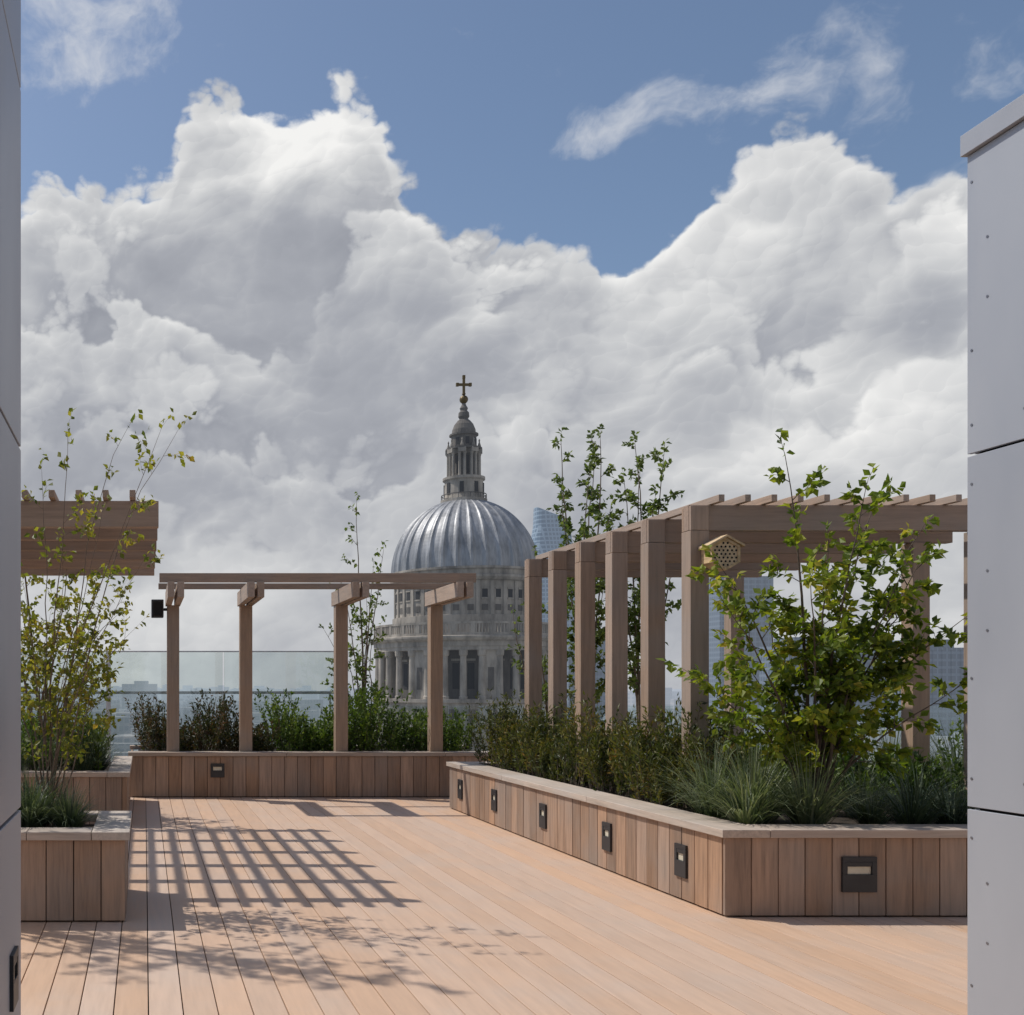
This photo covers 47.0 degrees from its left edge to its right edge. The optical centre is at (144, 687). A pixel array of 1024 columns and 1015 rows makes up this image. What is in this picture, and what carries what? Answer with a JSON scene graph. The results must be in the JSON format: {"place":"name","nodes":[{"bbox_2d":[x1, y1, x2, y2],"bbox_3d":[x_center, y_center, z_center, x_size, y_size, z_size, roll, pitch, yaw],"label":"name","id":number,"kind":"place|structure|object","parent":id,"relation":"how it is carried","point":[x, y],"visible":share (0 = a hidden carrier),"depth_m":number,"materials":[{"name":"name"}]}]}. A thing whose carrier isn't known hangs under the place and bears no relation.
{"place":"outdoors","nodes":[
{"label":"outdoors","id":0,"kind":"place"},
{"bbox_2d":[21,681,963,768],"bbox_3d":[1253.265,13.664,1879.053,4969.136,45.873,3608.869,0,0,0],"label":"distant city buildings","id":1,"kind":"structure","parent":0,"point":[124,726],"depth_m":731.52,"materials":[{"name":"grey"}]},
{"bbox_2d":[19,0,1023,690],"label":"sky","id":2,"kind":"structure","parent":0,"point":[712,228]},
{"bbox_2d":[531,507,574,640],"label":"glass tower","id":3,"kind":"structure","parent":0,"point":[547,532],"depth_m":889.71,"materials":[{"name":"blue glass"}]},
{"bbox_2d":[567,641,604,718],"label":"office tower","id":4,"kind":"structure","parent":0,"point":[599,673],"depth_m":600.00,"materials":[{"name":"blue glass"}]},
{"bbox_2d":[709,576,772,708],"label":"office tower","id":5,"kind":"structure","parent":0,"point":[716,619],"depth_m":700.00,"materials":[{"name":"blue glass"}]},
{"bbox_2d":[631,724,905,823],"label":"ornamental grass","id":6,"kind":"object","parent":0,"point":[752,798],"depth_m":7.97,"materials":[{"name":"green plant"}]},
{"bbox_2d":[759,637,870,721],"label":"office tower","id":7,"kind":"structure","parent":0,"point":[762,675],"depth_m":524.00,"materials":[{"name":"blue glass"}]},
{"bbox_2d":[803,703,967,795],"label":"ornamental grass","id":8,"kind":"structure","parent":0,"point":[953,756],"depth_m":10.36,"materials":[{"name":"green plant"}]},
{"bbox_2d":[871,639,963,735],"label":"office tower","id":9,"kind":"structure","parent":0,"point":[947,660],"depth_m":500.00,"materials":[{"name":"blue glass"}]},
{"bbox_2d":[935,717,963,765],"bbox_3d":[11.630,0.679,12.658,4.088,0.746,1.878,0,0,0],"label":"green shrub","id":10,"kind":"object","parent":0,"point":[960,731],"visible":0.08,"depth_m":13.16,"materials":[{"name":"green plant"}]},
{"bbox_3d":[6.000,19.090,2.450,40.000,35.220,32.900,0,0,0],"label":"terrace building","id":11,"kind":"object","parent":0,"visible":0},
{"bbox_2d":[21,651,896,761],"bbox_3d":[4.445,0.487,18.540,20.890,2.225,0.200,0,0,0],"label":"glass balustrade","id":12,"kind":"object","parent":11,"relation":"on","point":[108,705],"visible":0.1,"depth_m":18.60,"materials":[{"name":"clear glass"}]},
{"bbox_2d":[21,797,967,1014],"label":"deck","id":13,"kind":"structure","parent":11,"relation":"on","point":[337,906],"depth_m":6.86,"materials":[{"name":"brown wood"}]},
{"bbox_2d":[0,0,20,1014],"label":"metal clad wall","id":14,"kind":"structure","parent":13,"relation":"on","point":[10,474],"depth_m":4.22,"materials":[{"name":"grey metal"}]},
{"bbox_2d":[10,946,18,1011],"bbox_3d":[-0.524,1.160,4.280,0.026,0.220,0.170,0,0,0],"label":"step light","id":15,"kind":"object","parent":14,"relation":"attached to","point":[14,976],"visible":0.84,"depth_m":4.22,"materials":[{"name":"black metal"}]},
{"bbox_2d":[21,811,131,920],"bbox_3d":[-1.600,1.291,7.897,3.000,0.618,1.265,0,0,0],"label":"timber planter","id":16,"kind":"object","parent":13,"relation":"on","point":[74,873],"visible":0.88,"depth_m":7.30,"materials":[{"name":"wood"}]},
{"bbox_2d":[18,753,112,827],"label":"ornamental grass","id":17,"kind":"object","parent":16,"relation":"in","point":[36,809],"depth_m":7.74,"materials":[{"name":"green plant"}]},
{"bbox_2d":[21,408,196,826],"bbox_3d":[-0.737,-0.512,8.022,2.272,3.168,1.151,0,0,0],"label":"birch tree","id":18,"kind":"object","parent":16,"relation":"on","point":[79,639],"visible":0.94,"depth_m":7.99,"materials":[{"name":"green plant"}]},
{"bbox_2d":[21,756,132,823],"bbox_3d":[-2.085,1.291,13.844,3.830,0.618,2.948,0,0,0],"label":"timber planter","id":19,"kind":"object","parent":13,"relation":"on","point":[113,781],"visible":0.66,"depth_m":12.40,"materials":[{"name":"wood"}]},
{"bbox_2d":[21,709,116,770],"bbox_3d":[-1.748,0.657,13.941,2.817,0.788,2.803,0,0,0],"label":"green shrub","id":20,"kind":"object","parent":19,"relation":"in","point":[96,743],"visible":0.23,"depth_m":12.94,"materials":[{"name":"green plant"}]},
{"bbox_2d":[21,496,129,754],"bbox_3d":[-1.257,-0.857,13.333,2.193,3.870,1.362,0,0,0],"label":"birch tree","id":21,"kind":"object","parent":19,"relation":"on","point":[85,653],"visible":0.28,"depth_m":13.24,"materials":[{"name":"green plant"}]},
{"bbox_2d":[21,719,131,770],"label":"ornamental grass","id":22,"kind":"object","parent":19,"relation":"in","point":[87,763],"depth_m":12.83,"materials":[{"name":"green plant"}]},
{"bbox_2d":[21,490,158,575],"bbox_3d":[-1.290,-0.022,11.100,2.820,3.245,4.300,0,0,0],"label":"timber pergola","id":23,"kind":"object","parent":13,"relation":"on","point":[145,523],"visible":0.72,"depth_m":9.88,"materials":[{"name":"brown wood"}]},
{"bbox_2d":[128,745,493,796],"bbox_3d":[2.481,1.272,16.550,5.438,0.655,2.000,0,0,0],"label":"timber planter","id":24,"kind":"object","parent":13,"relation":"on","point":[373,773],"visible":0.85,"depth_m":15.58,"materials":[{"name":"wood"}]},
{"bbox_2d":[123,688,280,750],"bbox_3d":[0.853,0.532,16.635,2.352,1.040,1.787,0,0,0],"label":"red shrub","id":25,"kind":"object","parent":24,"relation":"in","point":[207,734],"visible":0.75,"depth_m":16.23,"materials":[{"name":"green plant"}]},
{"bbox_2d":[211,764,224,776],"bbox_3d":[1.060,1.210,15.575,0.200,0.200,0.026,0,0,0],"label":"step light","id":26,"kind":"object","parent":24,"relation":"attached to","point":[217,770],"visible":1,"depth_m":15.56,"materials":[{"name":"black metal"}]},
{"bbox_2d":[158,573,475,756],"bbox_3d":[2.325,-0.250,15.150,4.250,2.560,1.660,0,0,0],"label":"timber pergola","id":27,"kind":"object","parent":24,"relation":"on","point":[448,588],"visible":0.91,"depth_m":15.72,"materials":[{"name":"brown wood"}]},
{"bbox_2d":[151,599,166,617],"bbox_3d":[0.217,-1.150,15.750,0.235,0.260,0.220,0,0,0],"label":"loudspeaker","id":28,"kind":"object","parent":27,"relation":"attached to","point":[158,609],"visible":1,"depth_m":15.64,"materials":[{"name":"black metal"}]},
{"bbox_2d":[254,682,412,750],"bbox_3d":[2.799,0.471,16.571,2.279,1.174,1.903,0,0,0],"label":"green shrub","id":29,"kind":"object","parent":24,"relation":"on","point":[294,734],"visible":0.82,"depth_m":16.11,"materials":[{"name":"green plant"}]},
{"bbox_2d":[319,492,388,750],"bbox_3d":[3.336,-1.017,16.971,1.263,4.083,0.711,0,0,-30],"label":"slender tree","id":30,"kind":"object","parent":24,"relation":"on","point":[363,668],"visible":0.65,"depth_m":16.96,"materials":[{"name":"green plant"}]},
{"bbox_2d":[378,706,484,750],"bbox_3d":[4.353,0.667,16.543,1.608,0.770,1.512,0,0,0],"label":"green shrub","id":31,"kind":"object","parent":24,"relation":"in","point":[405,736],"visible":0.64,"depth_m":16.19,"materials":[{"name":"green plant"}]},
{"bbox_2d":[505,545,572,720],"bbox_3d":[5.500,-0.201,14.964,0.842,3.607,0.764,0,0,0],"label":"slender tree","id":32,"kind":"object","parent":13,"relation":"on","point":[544,686],"visible":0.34,"depth_m":14.98,"materials":[{"name":"green plant"}]},
{"bbox_2d":[546,423,620,703],"bbox_3d":[6.221,-1.069,15.074,1.174,5.343,0.994,0,0,0],"label":"slender tree","id":33,"kind":"object","parent":13,"relation":"on","point":[591,493],"visible":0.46,"depth_m":14.98,"materials":[{"name":"green plant"}]},
{"bbox_2d":[606,430,684,730],"bbox_3d":[7.055,-1.056,15.128,1.129,5.318,1.257,0,0,30],"label":"slender tree","id":34,"kind":"object","parent":13,"relation":"on","point":[634,682],"visible":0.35,"depth_m":15.17,"materials":[{"name":"green plant"}]},
{"bbox_2d":[446,762,969,915],"bbox_3d":[6.750,1.294,10.832,5.500,0.612,6.815,0,0,0],"label":"timber planter","id":35,"kind":"object","parent":13,"relation":"on","point":[784,865],"visible":0.64,"depth_m":7.50,"materials":[{"name":"wood"}]},
{"bbox_2d":[457,779,462,798],"bbox_3d":[4.025,1.300,13.680,0.026,0.245,0.170,0,0,0],"label":"step light","id":36,"kind":"object","parent":35,"relation":"attached to","point":[460,789],"visible":1,"depth_m":13.68,"materials":[{"name":"black metal"}]},
{"bbox_2d":[491,789,496,811],"bbox_3d":[4.025,1.300,12.350,0.026,0.245,0.170,0,0,0],"label":"step light","id":37,"kind":"object","parent":35,"relation":"attached to","point":[493,799],"visible":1,"depth_m":12.34,"materials":[{"name":"black metal"}]},
{"bbox_2d":[539,803,546,828],"bbox_3d":[4.025,1.300,10.840,0.026,0.245,0.170,0,0,0],"label":"step light","id":38,"kind":"object","parent":35,"relation":"attached to","point":[542,815],"visible":1,"depth_m":10.82,"materials":[{"name":"black metal"}]},
{"bbox_2d":[602,821,611,851],"bbox_3d":[4.025,1.300,9.340,0.026,0.245,0.170,0,0,0],"label":"step light","id":39,"kind":"object","parent":35,"relation":"attached to","point":[606,836],"visible":1,"depth_m":9.32,"materials":[{"name":"black metal"}]},
{"bbox_2d":[465,686,768,811],"bbox_3d":[4.780,0.517,11.447,1.329,1.069,5.247,0,0,0],"label":"hedge shrub","id":40,"kind":"object","parent":35,"relation":"on","point":[564,757],"visible":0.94,"depth_m":10.38,"materials":[{"name":"green plant"}]},
{"bbox_2d":[674,843,687,878],"bbox_3d":[4.025,1.300,8.050,0.026,0.245,0.170,0,0,0],"label":"step light","id":41,"kind":"object","parent":35,"relation":"attached to","point":[680,860],"visible":1,"depth_m":8.04,"materials":[{"name":"black metal"}]},
{"bbox_2d":[525,494,976,808],"bbox_3d":[6.185,-0.295,11.310,2.930,2.700,4.300,0,0,0],"label":"timber pergola","id":42,"kind":"object","parent":35,"relation":"on","point":[653,552],"visible":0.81,"depth_m":10.10,"materials":[{"name":"brown wood"}]},
{"bbox_2d":[698,534,744,571],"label":"bee house","id":43,"kind":"structure","parent":42,"relation":"attached to","point":[726,549],"depth_m":9.11,"materials":[{"name":"brown wood"}]},
{"bbox_2d":[570,711,942,786],"bbox_3d":[6.326,0.639,11.963,2.349,0.825,4.126,0,0,0],"label":"mixed shrub","id":44,"kind":"object","parent":35,"relation":"on","point":[671,720],"visible":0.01,"depth_m":11.11,"materials":[{"name":"green plant"}]},
{"bbox_2d":[655,428,967,806],"bbox_3d":[5.154,-0.454,8.309,2.446,3.060,1.460,0,0,0],"label":"serviceberry tree","id":45,"kind":"object","parent":35,"relation":"on","point":[835,725],"visible":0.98,"depth_m":8.11,"materials":[{"name":"green plant"}]},
{"bbox_2d":[841,856,876,891],"bbox_3d":[4.960,1.300,7.455,0.240,0.245,0.026,0,0,0],"label":"step light","id":46,"kind":"object","parent":35,"relation":"attached to","point":[858,874],"visible":1,"depth_m":7.44,"materials":[{"name":"black metal"}]},
{"bbox_2d":[759,743,968,812],"bbox_3d":[6.313,0.774,9.489,1.974,0.555,1.325,0,0,0],"label":"green shrub","id":47,"kind":"object","parent":35,"relation":"in","point":[917,764],"visible":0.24,"depth_m":9.16,"materials":[{"name":"green plant"}]},
{"bbox_2d":[832,758,979,823],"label":"ornamental grass","id":48,"kind":"object","parent":35,"relation":"in","point":[921,807],"depth_m":8.04,"materials":[{"name":"green plant"}]},
{"bbox_2d":[960,94,1023,1014],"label":"metal clad wall","id":49,"kind":"structure","parent":13,"relation":"on","point":[992,148],"depth_m":4.44,"materials":[{"name":"metal"}]}
]}

